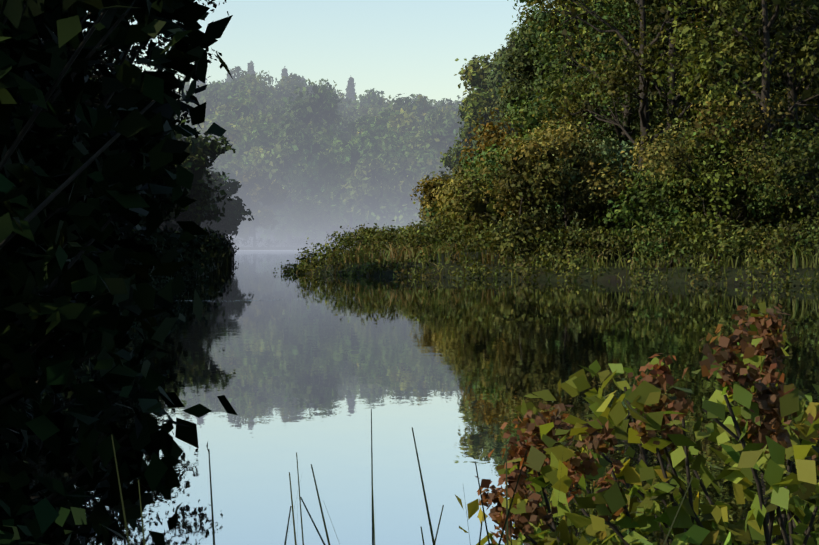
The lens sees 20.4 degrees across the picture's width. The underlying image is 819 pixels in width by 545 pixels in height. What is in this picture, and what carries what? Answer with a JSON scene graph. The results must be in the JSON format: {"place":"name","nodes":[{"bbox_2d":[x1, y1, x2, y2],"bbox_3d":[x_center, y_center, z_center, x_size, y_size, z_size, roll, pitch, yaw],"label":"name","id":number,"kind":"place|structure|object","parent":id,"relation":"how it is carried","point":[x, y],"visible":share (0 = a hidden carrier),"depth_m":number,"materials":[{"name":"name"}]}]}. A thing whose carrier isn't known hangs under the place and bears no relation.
{"place":"outdoors","nodes":[
{"label":"outdoors","id":0,"kind":"place"},
{"bbox_2d":[83,0,559,105],"label":"sky","id":1,"kind":"structure","parent":0,"point":[393,47],"materials":[{"name":"blue"}]},
{"bbox_2d":[0,250,818,544],"bbox_3d":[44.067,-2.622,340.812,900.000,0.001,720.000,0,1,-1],"label":"river water","id":2,"kind":"structure","parent":0,"point":[452,371],"depth_m":32.34,"materials":[{"name":"liquid"}]},
{"bbox_2d":[93,186,818,296],"bbox_3d":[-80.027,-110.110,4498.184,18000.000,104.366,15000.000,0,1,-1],"label":"riverbank","id":3,"kind":"structure","parent":0,"point":[585,275],"depth_m":124.01,"materials":[{"name":"green plant"}]},
{"bbox_2d":[14,87,145,225],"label":"tree","id":4,"kind":"object","parent":3,"relation":"on","point":[89,196],"depth_m":99.04,"materials":[{"name":"green plant"}]},
{"bbox_2d":[0,0,236,544],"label":"dark foliage","id":5,"kind":"object","parent":3,"relation":"on","point":[37,183],"visible":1,"depth_m":6.63,"materials":[{"name":"green plant"}]},
{"bbox_2d":[13,0,228,263],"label":"tree","id":6,"kind":"object","parent":3,"relation":"on","point":[112,53],"visible":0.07,"depth_m":86.83,"materials":[{"name":"green plant"}]},
{"bbox_2d":[86,58,174,209],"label":"tree","id":7,"kind":"object","parent":3,"relation":"on","point":[168,205],"visible":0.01,"depth_m":109.73,"materials":[{"name":"green plant"}]},
{"bbox_2d":[89,70,187,217],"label":"tree","id":8,"kind":"object","parent":3,"relation":"on","point":[163,183],"visible":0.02,"depth_m":144.84,"materials":[{"name":"green plant"}]},
{"bbox_2d":[141,165,198,228],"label":"tree","id":9,"kind":"object","parent":3,"relation":"on","point":[177,211],"visible":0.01,"depth_m":208.07,"materials":[{"name":"green plant"}]},
{"bbox_2d":[1,218,354,469],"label":"bank vegetation","id":10,"kind":"object","parent":3,"relation":"on","point":[200,252],"visible":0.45,"depth_m":121.57,"materials":[{"name":"green plant"}]},
{"bbox_2d":[156,174,215,232],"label":"tree","id":11,"kind":"object","parent":3,"relation":"on","point":[211,196],"visible":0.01,"depth_m":243.12,"materials":[{"name":"green plant"}]},
{"bbox_2d":[174,83,201,100],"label":"hill tree","id":12,"kind":"object","parent":3,"relation":"on","point":[196,94],"visible":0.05,"depth_m":693.19,"materials":[{"name":"green plant"}]},
{"bbox_2d":[160,116,236,231],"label":"tree","id":13,"kind":"object","parent":3,"relation":"on","point":[196,163],"visible":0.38,"depth_m":221.77,"materials":[{"name":"green plant"}]},
{"bbox_2d":[176,113,233,128],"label":"hill tree","id":14,"kind":"object","parent":3,"relation":"on","point":[215,121],"visible":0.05,"depth_m":623.73,"materials":[{"name":"green plant"}]},
{"bbox_2d":[198,81,222,100],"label":"hill tree","id":15,"kind":"object","parent":3,"relation":"on","point":[212,88],"visible":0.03,"depth_m":698.50,"materials":[{"name":"green plant"}]},
{"bbox_2d":[194,118,231,135],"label":"hill tree","id":16,"kind":"object","parent":3,"relation":"on","point":[203,127],"visible":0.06,"depth_m":619.68,"materials":[{"name":"green plant"}]},
{"bbox_2d":[194,87,232,114],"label":"hill tree","id":17,"kind":"object","parent":3,"relation":"on","point":[211,100],"visible":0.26,"depth_m":660.43,"materials":[{"name":"green plant"}]},
{"bbox_2d":[208,155,245,240],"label":"hill tree","id":18,"kind":"object","parent":3,"relation":"on","point":[236,169],"visible":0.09,"depth_m":547.48,"materials":[{"name":"green plant"}]},
{"bbox_2d":[201,167,253,240],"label":"tree","id":19,"kind":"object","parent":3,"relation":"on","point":[234,210],"visible":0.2,"depth_m":294.05,"materials":[{"name":"green plant"}]},
{"bbox_2d":[210,165,244,235],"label":"tree","id":20,"kind":"object","parent":3,"relation":"on","point":[232,175],"visible":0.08,"depth_m":534.47,"materials":[{"name":"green plant"}]},
{"bbox_2d":[203,120,258,162],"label":"hill tree","id":21,"kind":"object","parent":3,"relation":"on","point":[234,135],"visible":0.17,"depth_m":599.17,"materials":[{"name":"green plant"}]},
{"bbox_2d":[218,136,245,165],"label":"hill tree","id":22,"kind":"object","parent":3,"relation":"on","point":[228,157],"visible":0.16,"depth_m":594.64,"materials":[{"name":"green plant"}]},
{"bbox_2d":[209,87,272,126],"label":"hill tree","id":23,"kind":"object","parent":3,"relation":"on","point":[237,109],"visible":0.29,"depth_m":623.63,"materials":[{"name":"green plant"}]},
{"bbox_2d":[215,77,267,103],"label":"hill tree","id":24,"kind":"object","parent":3,"relation":"on","point":[232,86],"visible":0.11,"depth_m":686.06,"materials":[{"name":"green plant"}]},
{"bbox_2d":[215,66,276,85],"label":"hill tree","id":25,"kind":"object","parent":3,"relation":"on","point":[238,69],"visible":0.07,"depth_m":791.77,"materials":[{"name":"green plant"}]},
{"bbox_2d":[246,61,254,73],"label":"tree","id":26,"kind":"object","parent":3,"relation":"on","point":[250,67],"depth_m":946.80,"materials":[{"name":"green plant"}]},
{"bbox_2d":[223,71,278,98],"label":"hill tree","id":27,"kind":"object","parent":3,"relation":"on","point":[253,79],"visible":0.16,"depth_m":707.85,"materials":[{"name":"green plant"}]},
{"bbox_2d":[228,168,288,246],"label":"tree","id":28,"kind":"object","parent":3,"relation":"on","point":[254,189],"visible":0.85,"depth_m":534.23,"materials":[{"name":"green plant"}]},
{"bbox_2d":[234,86,282,113],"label":"hill tree","id":29,"kind":"object","parent":3,"relation":"on","point":[258,94],"visible":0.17,"depth_m":671.91,"materials":[{"name":"green plant"}]},
{"bbox_2d":[224,121,294,168],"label":"hill tree","id":30,"kind":"object","parent":3,"relation":"on","point":[264,134],"visible":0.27,"depth_m":595.03,"materials":[{"name":"green plant"}]},
{"bbox_2d":[248,147,273,166],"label":"hill tree","id":31,"kind":"object","parent":3,"relation":"on","point":[261,152],"visible":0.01,"depth_m":579.33,"materials":[{"name":"green plant"}]},
{"bbox_2d":[257,209,292,246],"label":"hill tree","id":32,"kind":"object","parent":3,"relation":"on","point":[280,232],"visible":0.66,"depth_m":546.79,"materials":[{"name":"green plant"}]},
{"bbox_2d":[260,178,301,244],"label":"hill tree","id":33,"kind":"object","parent":3,"relation":"on","point":[286,205],"visible":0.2,"depth_m":553.37,"materials":[{"name":"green plant"}]},
{"bbox_2d":[267,75,309,98],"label":"hill tree","id":34,"kind":"object","parent":3,"relation":"on","point":[291,89],"visible":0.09,"depth_m":729.62,"materials":[{"name":"green plant"}]},
{"bbox_2d":[242,119,339,246],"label":"hill tree","id":35,"kind":"object","parent":3,"relation":"on","point":[297,149],"visible":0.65,"depth_m":549.51,"materials":[{"name":"green plant"}]},
{"bbox_2d":[275,89,306,101],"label":"hill tree","id":36,"kind":"object","parent":3,"relation":"on","point":[287,94],"visible":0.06,"depth_m":712.64,"materials":[{"name":"green plant"}]},
{"bbox_2d":[274,74,334,95],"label":"hill tree","id":37,"kind":"object","parent":3,"relation":"on","point":[309,89],"visible":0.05,"depth_m":775.44,"materials":[{"name":"green plant"}]},
{"bbox_2d":[287,193,329,246],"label":"hill tree","id":38,"kind":"object","parent":3,"relation":"on","point":[309,207],"visible":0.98,"depth_m":543.64,"materials":[{"name":"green plant"}]},
{"bbox_2d":[283,79,343,143],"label":"hill tree","id":39,"kind":"object","parent":3,"relation":"on","point":[320,104],"visible":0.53,"depth_m":599.62,"materials":[{"name":"green plant"}]},
{"bbox_2d":[285,165,346,230],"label":"hill tree","id":40,"kind":"object","parent":3,"relation":"on","point":[323,226],"visible":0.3,"depth_m":556.91,"materials":[{"name":"green plant"}]},
{"bbox_2d":[319,164,354,238],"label":"hill tree","id":41,"kind":"object","parent":3,"relation":"on","point":[340,221],"visible":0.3,"depth_m":559.56,"materials":[{"name":"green plant"}]},
{"bbox_2d":[323,92,356,112],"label":"hill tree","id":42,"kind":"object","parent":3,"relation":"on","point":[349,101],"depth_m":738.96,"materials":[{"name":"green plant"}]},
{"bbox_2d":[300,132,389,231],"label":"hill tree","id":43,"kind":"object","parent":3,"relation":"on","point":[353,149],"visible":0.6,"depth_m":550.80,"materials":[{"name":"green plant"}]},
{"bbox_2d":[341,107,359,118],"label":"hill tree","id":44,"kind":"object","parent":3,"relation":"on","point":[349,113],"visible":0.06,"depth_m":723.17,"materials":[{"name":"green plant"}]},
{"bbox_2d":[345,77,356,100],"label":"tree","id":45,"kind":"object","parent":3,"relation":"on","point":[350,91],"depth_m":981.76,"materials":[{"name":"green plant"}]},
{"bbox_2d":[349,88,391,110],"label":"hill tree","id":46,"kind":"object","parent":3,"relation":"on","point":[363,100],"visible":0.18,"depth_m":770.98,"materials":[{"name":"green plant"}]},
{"bbox_2d":[353,95,393,116],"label":"hill tree","id":47,"kind":"object","parent":3,"relation":"on","point":[363,109],"visible":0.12,"depth_m":708.71,"materials":[{"name":"green plant"}]},
{"bbox_2d":[359,104,387,115],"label":"hill tree","id":48,"kind":"object","parent":3,"relation":"on","point":[377,110],"visible":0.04,"depth_m":691.07,"materials":[{"name":"green plant"}]},
{"bbox_2d":[336,146,417,231],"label":"hill tree","id":49,"kind":"object","parent":3,"relation":"on","point":[373,174],"visible":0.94,"depth_m":542.60,"materials":[{"name":"green plant"}]},
{"bbox_2d":[354,147,418,225],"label":"hill tree","id":50,"kind":"object","parent":3,"relation":"on","point":[384,198],"visible":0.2,"depth_m":549.95,"materials":[{"name":"green plant"}]},
{"bbox_2d":[366,109,417,135],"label":"hill tree","id":51,"kind":"object","parent":3,"relation":"on","point":[384,121],"visible":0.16,"depth_m":599.98,"materials":[{"name":"green plant"}]},
{"bbox_2d":[111,409,692,544],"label":"grass stems","id":52,"kind":"object","parent":3,"relation":"on","point":[430,525],"visible":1,"depth_m":3.13,"materials":[{"name":"green plant"}]},
{"bbox_2d":[382,93,425,118],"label":"hill tree","id":53,"kind":"object","parent":3,"relation":"on","point":[399,101],"visible":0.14,"depth_m":629.72,"materials":[{"name":"green plant"}]},
{"bbox_2d":[387,106,423,138],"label":"hill tree","id":54,"kind":"object","parent":3,"relation":"on","point":[402,121],"visible":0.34,"depth_m":596.27,"materials":[{"name":"green plant"}]},
{"bbox_2d":[375,143,440,227],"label":"hill tree","id":55,"kind":"object","parent":3,"relation":"on","point":[421,168],"visible":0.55,"depth_m":543.86,"materials":[{"name":"green plant"}]},
{"bbox_2d":[394,104,423,124],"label":"hill tree","id":56,"kind":"object","parent":3,"relation":"on","point":[404,106],"visible":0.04,"depth_m":623.86,"materials":[{"name":"green plant"}]},
{"bbox_2d":[401,110,454,157],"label":"hill tree","id":57,"kind":"object","parent":3,"relation":"on","point":[429,128],"visible":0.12,"depth_m":569.17,"materials":[{"name":"green plant"}]},
{"bbox_2d":[410,149,452,200],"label":"hill tree","id":58,"kind":"object","parent":3,"relation":"on","point":[436,163],"visible":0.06,"depth_m":553.45,"materials":[{"name":"green plant"}]},
{"bbox_2d":[410,172,454,248],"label":"bank tree","id":59,"kind":"object","parent":3,"relation":"on","point":[425,190],"visible":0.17,"depth_m":197.78,"materials":[{"name":"green plant"}]},
{"bbox_2d":[416,95,451,119],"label":"hill tree","id":60,"kind":"object","parent":3,"relation":"on","point":[426,106],"visible":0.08,"depth_m":630.92,"materials":[{"name":"green plant"}]},
{"bbox_2d":[418,106,449,123],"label":"hill tree","id":61,"kind":"object","parent":3,"relation":"on","point":[425,117],"visible":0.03,"depth_m":623.97,"materials":[{"name":"green plant"}]},
{"bbox_2d":[414,170,455,221],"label":"bank tree","id":62,"kind":"object","parent":3,"relation":"on","point":[441,173],"depth_m":254.43,"materials":[{"name":"green plant"}]},
{"bbox_2d":[412,114,464,155],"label":"hill tree","id":63,"kind":"object","parent":3,"relation":"on","point":[440,139],"visible":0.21,"depth_m":562.93,"materials":[{"name":"green plant"}]},
{"bbox_2d":[421,105,460,130],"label":"hill tree","id":64,"kind":"object","parent":3,"relation":"on","point":[444,113],"visible":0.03,"depth_m":602.09,"materials":[{"name":"green plant"}]},
{"bbox_2d":[426,111,457,147],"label":"hill tree","id":65,"kind":"object","parent":3,"relation":"on","point":[450,117],"visible":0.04,"depth_m":579.64,"materials":[{"name":"green plant"}]},
{"bbox_2d":[434,98,459,112],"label":"hill tree","id":66,"kind":"object","parent":3,"relation":"on","point":[442,103],"visible":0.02,"depth_m":637.59,"materials":[{"name":"green plant"}]},
{"bbox_2d":[425,204,476,250],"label":"bank shrub","id":67,"kind":"object","parent":3,"relation":"on","point":[427,213],"depth_m":188.97,"materials":[{"name":"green plant"}]},
{"bbox_2d":[428,161,477,251],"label":"bank shrub","id":68,"kind":"object","parent":3,"relation":"on","point":[438,192],"visible":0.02,"depth_m":191.13,"materials":[{"name":"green plant"}]},
{"bbox_2d":[433,161,474,233],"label":"bank shrub","id":69,"kind":"object","parent":3,"relation":"on","point":[459,169],"visible":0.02,"depth_m":182.69,"materials":[{"name":"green plant"}]},
{"bbox_2d":[439,88,488,174],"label":"tree","id":70,"kind":"object","parent":3,"relation":"on","point":[449,161],"visible":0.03,"depth_m":266.59,"materials":[{"name":"green plant"}]},
{"bbox_2d":[436,163,500,223],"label":"bank shrub","id":71,"kind":"object","parent":3,"relation":"on","point":[442,194],"visible":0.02,"depth_m":159.50,"materials":[{"name":"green plant"}]},
{"bbox_2d":[454,46,518,138],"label":"tree","id":72,"kind":"object","parent":3,"relation":"on","point":[474,73],"visible":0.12,"depth_m":251.77,"materials":[{"name":"green plant"}]},
{"bbox_2d":[459,132,527,176],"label":"tree","id":73,"kind":"object","parent":3,"relation":"on","point":[463,166],"depth_m":171.29,"materials":[{"name":"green plant"}]},
{"bbox_2d":[470,31,527,147],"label":"tree","id":74,"kind":"object","parent":3,"relation":"on","point":[495,76],"visible":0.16,"depth_m":240.93,"materials":[{"name":"green plant"}]},
{"bbox_2d":[431,138,567,249],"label":"bank shrub","id":75,"kind":"object","parent":3,"relation":"on","point":[478,174],"visible":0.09,"depth_m":140.14,"materials":[{"name":"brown plant"}]},
{"bbox_2d":[440,132,575,264],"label":"bank shrub","id":76,"kind":"object","parent":3,"relation":"on","point":[527,231],"visible":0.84,"depth_m":126.58,"materials":[{"name":"green plant"}]},
{"bbox_2d":[453,105,595,239],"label":"bank shrub","id":77,"kind":"object","parent":3,"relation":"on","point":[491,128],"visible":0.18,"depth_m":142.79,"materials":[{"name":"green plant"}]},
{"bbox_2d":[505,56,562,124],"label":"tree","id":78,"kind":"object","parent":3,"relation":"on","point":[527,87],"visible":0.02,"depth_m":199.64,"materials":[{"name":"green plant"}]},
{"bbox_2d":[453,121,618,254],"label":"bank shrub","id":79,"kind":"object","parent":3,"relation":"on","point":[490,205],"visible":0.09,"depth_m":137.05,"materials":[{"name":"green plant"}]},
{"bbox_2d":[461,167,614,233],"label":"bank shrub","id":80,"kind":"object","parent":3,"relation":"on","point":[509,207],"depth_m":144.96,"materials":[{"name":"green plant"}]},
{"bbox_2d":[492,10,590,135],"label":"tree","id":81,"kind":"object","parent":3,"relation":"on","point":[524,65],"visible":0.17,"depth_m":184.47,"materials":[{"name":"green plant"}]},
{"bbox_2d":[467,146,618,253],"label":"bank shrub","id":82,"kind":"object","parent":3,"relation":"on","point":[501,168],"visible":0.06,"depth_m":137.83,"materials":[{"name":"green plant"}]},
{"bbox_2d":[273,212,818,286],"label":"bank vegetation","id":83,"kind":"object","parent":3,"relation":"on","point":[411,243],"visible":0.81,"depth_m":123.23,"materials":[{"name":"green plant"}]},
{"bbox_2d":[500,126,615,224],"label":"bank shrub","id":84,"kind":"object","parent":3,"relation":"on","point":[588,147],"visible":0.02,"depth_m":147.56,"materials":[{"name":"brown plant"}]},
{"bbox_2d":[479,113,640,264],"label":"bank shrub","id":85,"kind":"object","parent":3,"relation":"on","point":[567,148],"visible":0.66,"depth_m":128.23,"materials":[{"name":"green plant"}]},
{"bbox_2d":[519,0,612,129],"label":"tree","id":86,"kind":"object","parent":3,"relation":"on","point":[545,18],"visible":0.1,"depth_m":163.12,"materials":[{"name":"green plant"}]},
{"bbox_2d":[512,0,621,162],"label":"tree","id":87,"kind":"object","parent":3,"relation":"on","point":[524,29],"visible":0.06,"depth_m":170.47,"materials":[{"name":"green plant"}]},
{"bbox_2d":[494,126,652,259],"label":"bank shrub","id":88,"kind":"object","parent":3,"relation":"on","point":[619,162],"visible":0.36,"depth_m":131.97,"materials":[{"name":"green plant"}]},
{"bbox_2d":[533,21,661,209],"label":"tree","id":89,"kind":"object","parent":3,"relation":"on","point":[539,48],"visible":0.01,"depth_m":180.43,"materials":[{"name":"green plant"}]},
{"bbox_2d":[499,0,732,229],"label":"tree","id":90,"kind":"object","parent":3,"relation":"on","point":[616,129],"visible":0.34,"depth_m":143.27,"materials":[{"name":"green plant"}]},
{"bbox_2d":[540,0,731,200],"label":"tree","id":91,"kind":"object","parent":3,"relation":"on","point":[583,31],"visible":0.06,"depth_m":155.95,"materials":[{"name":"green plant"}]},
{"bbox_2d":[455,296,818,544],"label":"leaves","id":92,"kind":"object","parent":3,"relation":"on","point":[766,444],"visible":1,"depth_m":4.24,"materials":[{"name":"green plant"}]},
{"bbox_2d":[516,0,777,257],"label":"tree","id":93,"kind":"object","parent":3,"relation":"on","point":[642,59],"visible":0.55,"depth_m":131.39,"materials":[{"name":"green plant"}]},
{"bbox_2d":[582,3,737,144],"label":"tree","id":94,"kind":"object","parent":3,"relation":"on","point":[652,37],"visible":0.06,"depth_m":152.49,"materials":[{"name":"green plant"}]},
{"bbox_2d":[594,140,726,266],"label":"bank shrub","id":95,"kind":"object","parent":3,"relation":"on","point":[641,216],"visible":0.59,"depth_m":121.53,"materials":[{"name":"green plant"}]},
{"bbox_2d":[569,2,759,132],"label":"tree","id":96,"kind":"object","parent":3,"relation":"on","point":[661,91],"depth_m":160.74,"materials":[{"name":"green plant"}]},
{"bbox_2d":[603,0,735,218],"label":"tree","id":97,"kind":"object","parent":3,"relation":"on","point":[655,84],"visible":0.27,"depth_m":139.86,"materials":[{"name":"green plant"}]},
{"bbox_2d":[619,77,810,265],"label":"tree","id":98,"kind":"object","parent":3,"relation":"on","point":[668,151],"visible":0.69,"depth_m":117.70,"materials":[{"name":"green plant"}]},
{"bbox_2d":[656,103,777,266],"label":"bank shrub","id":99,"kind":"object","parent":3,"relation":"on","point":[719,176],"visible":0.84,"depth_m":117.17,"materials":[{"name":"green plant"}]},
{"bbox_2d":[648,128,802,258],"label":"bank shrub","id":100,"kind":"object","parent":3,"relation":"on","point":[670,188],"visible":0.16,"depth_m":120.99,"materials":[{"name":"green plant"}]},
{"bbox_2d":[644,0,818,251],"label":"tree","id":101,"kind":"object","parent":3,"relation":"on","point":[724,60],"visible":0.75,"depth_m":122.22,"materials":[{"name":"green plant"}]},
{"bbox_2d":[709,0,801,156],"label":"tree","id":102,"kind":"object","parent":3,"relation":"on","point":[758,72],"visible":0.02,"depth_m":150.26,"materials":[{"name":"green plant"}]},
{"bbox_2d":[713,0,818,227],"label":"tree","id":103,"kind":"object","parent":3,"relation":"on","point":[793,93],"visible":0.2,"depth_m":130.38,"materials":[{"name":"green plant"}]},
{"bbox_2d":[718,0,818,144],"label":"tree","id":104,"kind":"object","parent":3,"relation":"on","point":[801,89],"visible":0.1,"depth_m":137.72,"materials":[{"name":"green plant"}]},
{"bbox_2d":[735,128,818,263],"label":"bank shrub","id":105,"kind":"object","parent":3,"relation":"on","point":[791,164],"visible":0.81,"depth_m":112.18,"materials":[{"name":"green plant"}]},
{"bbox_2d":[746,120,818,259],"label":"bank shrub","id":106,"kind":"object","parent":3,"relation":"on","point":[783,198],"visible":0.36,"depth_m":116.57,"materials":[{"name":"green plant"}]},
{"bbox_2d":[758,0,818,159],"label":"tree","id":107,"kind":"object","parent":3,"relation":"on","point":[814,25],"visible":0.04,"depth_m":144.37,"materials":[{"name":"green plant"}]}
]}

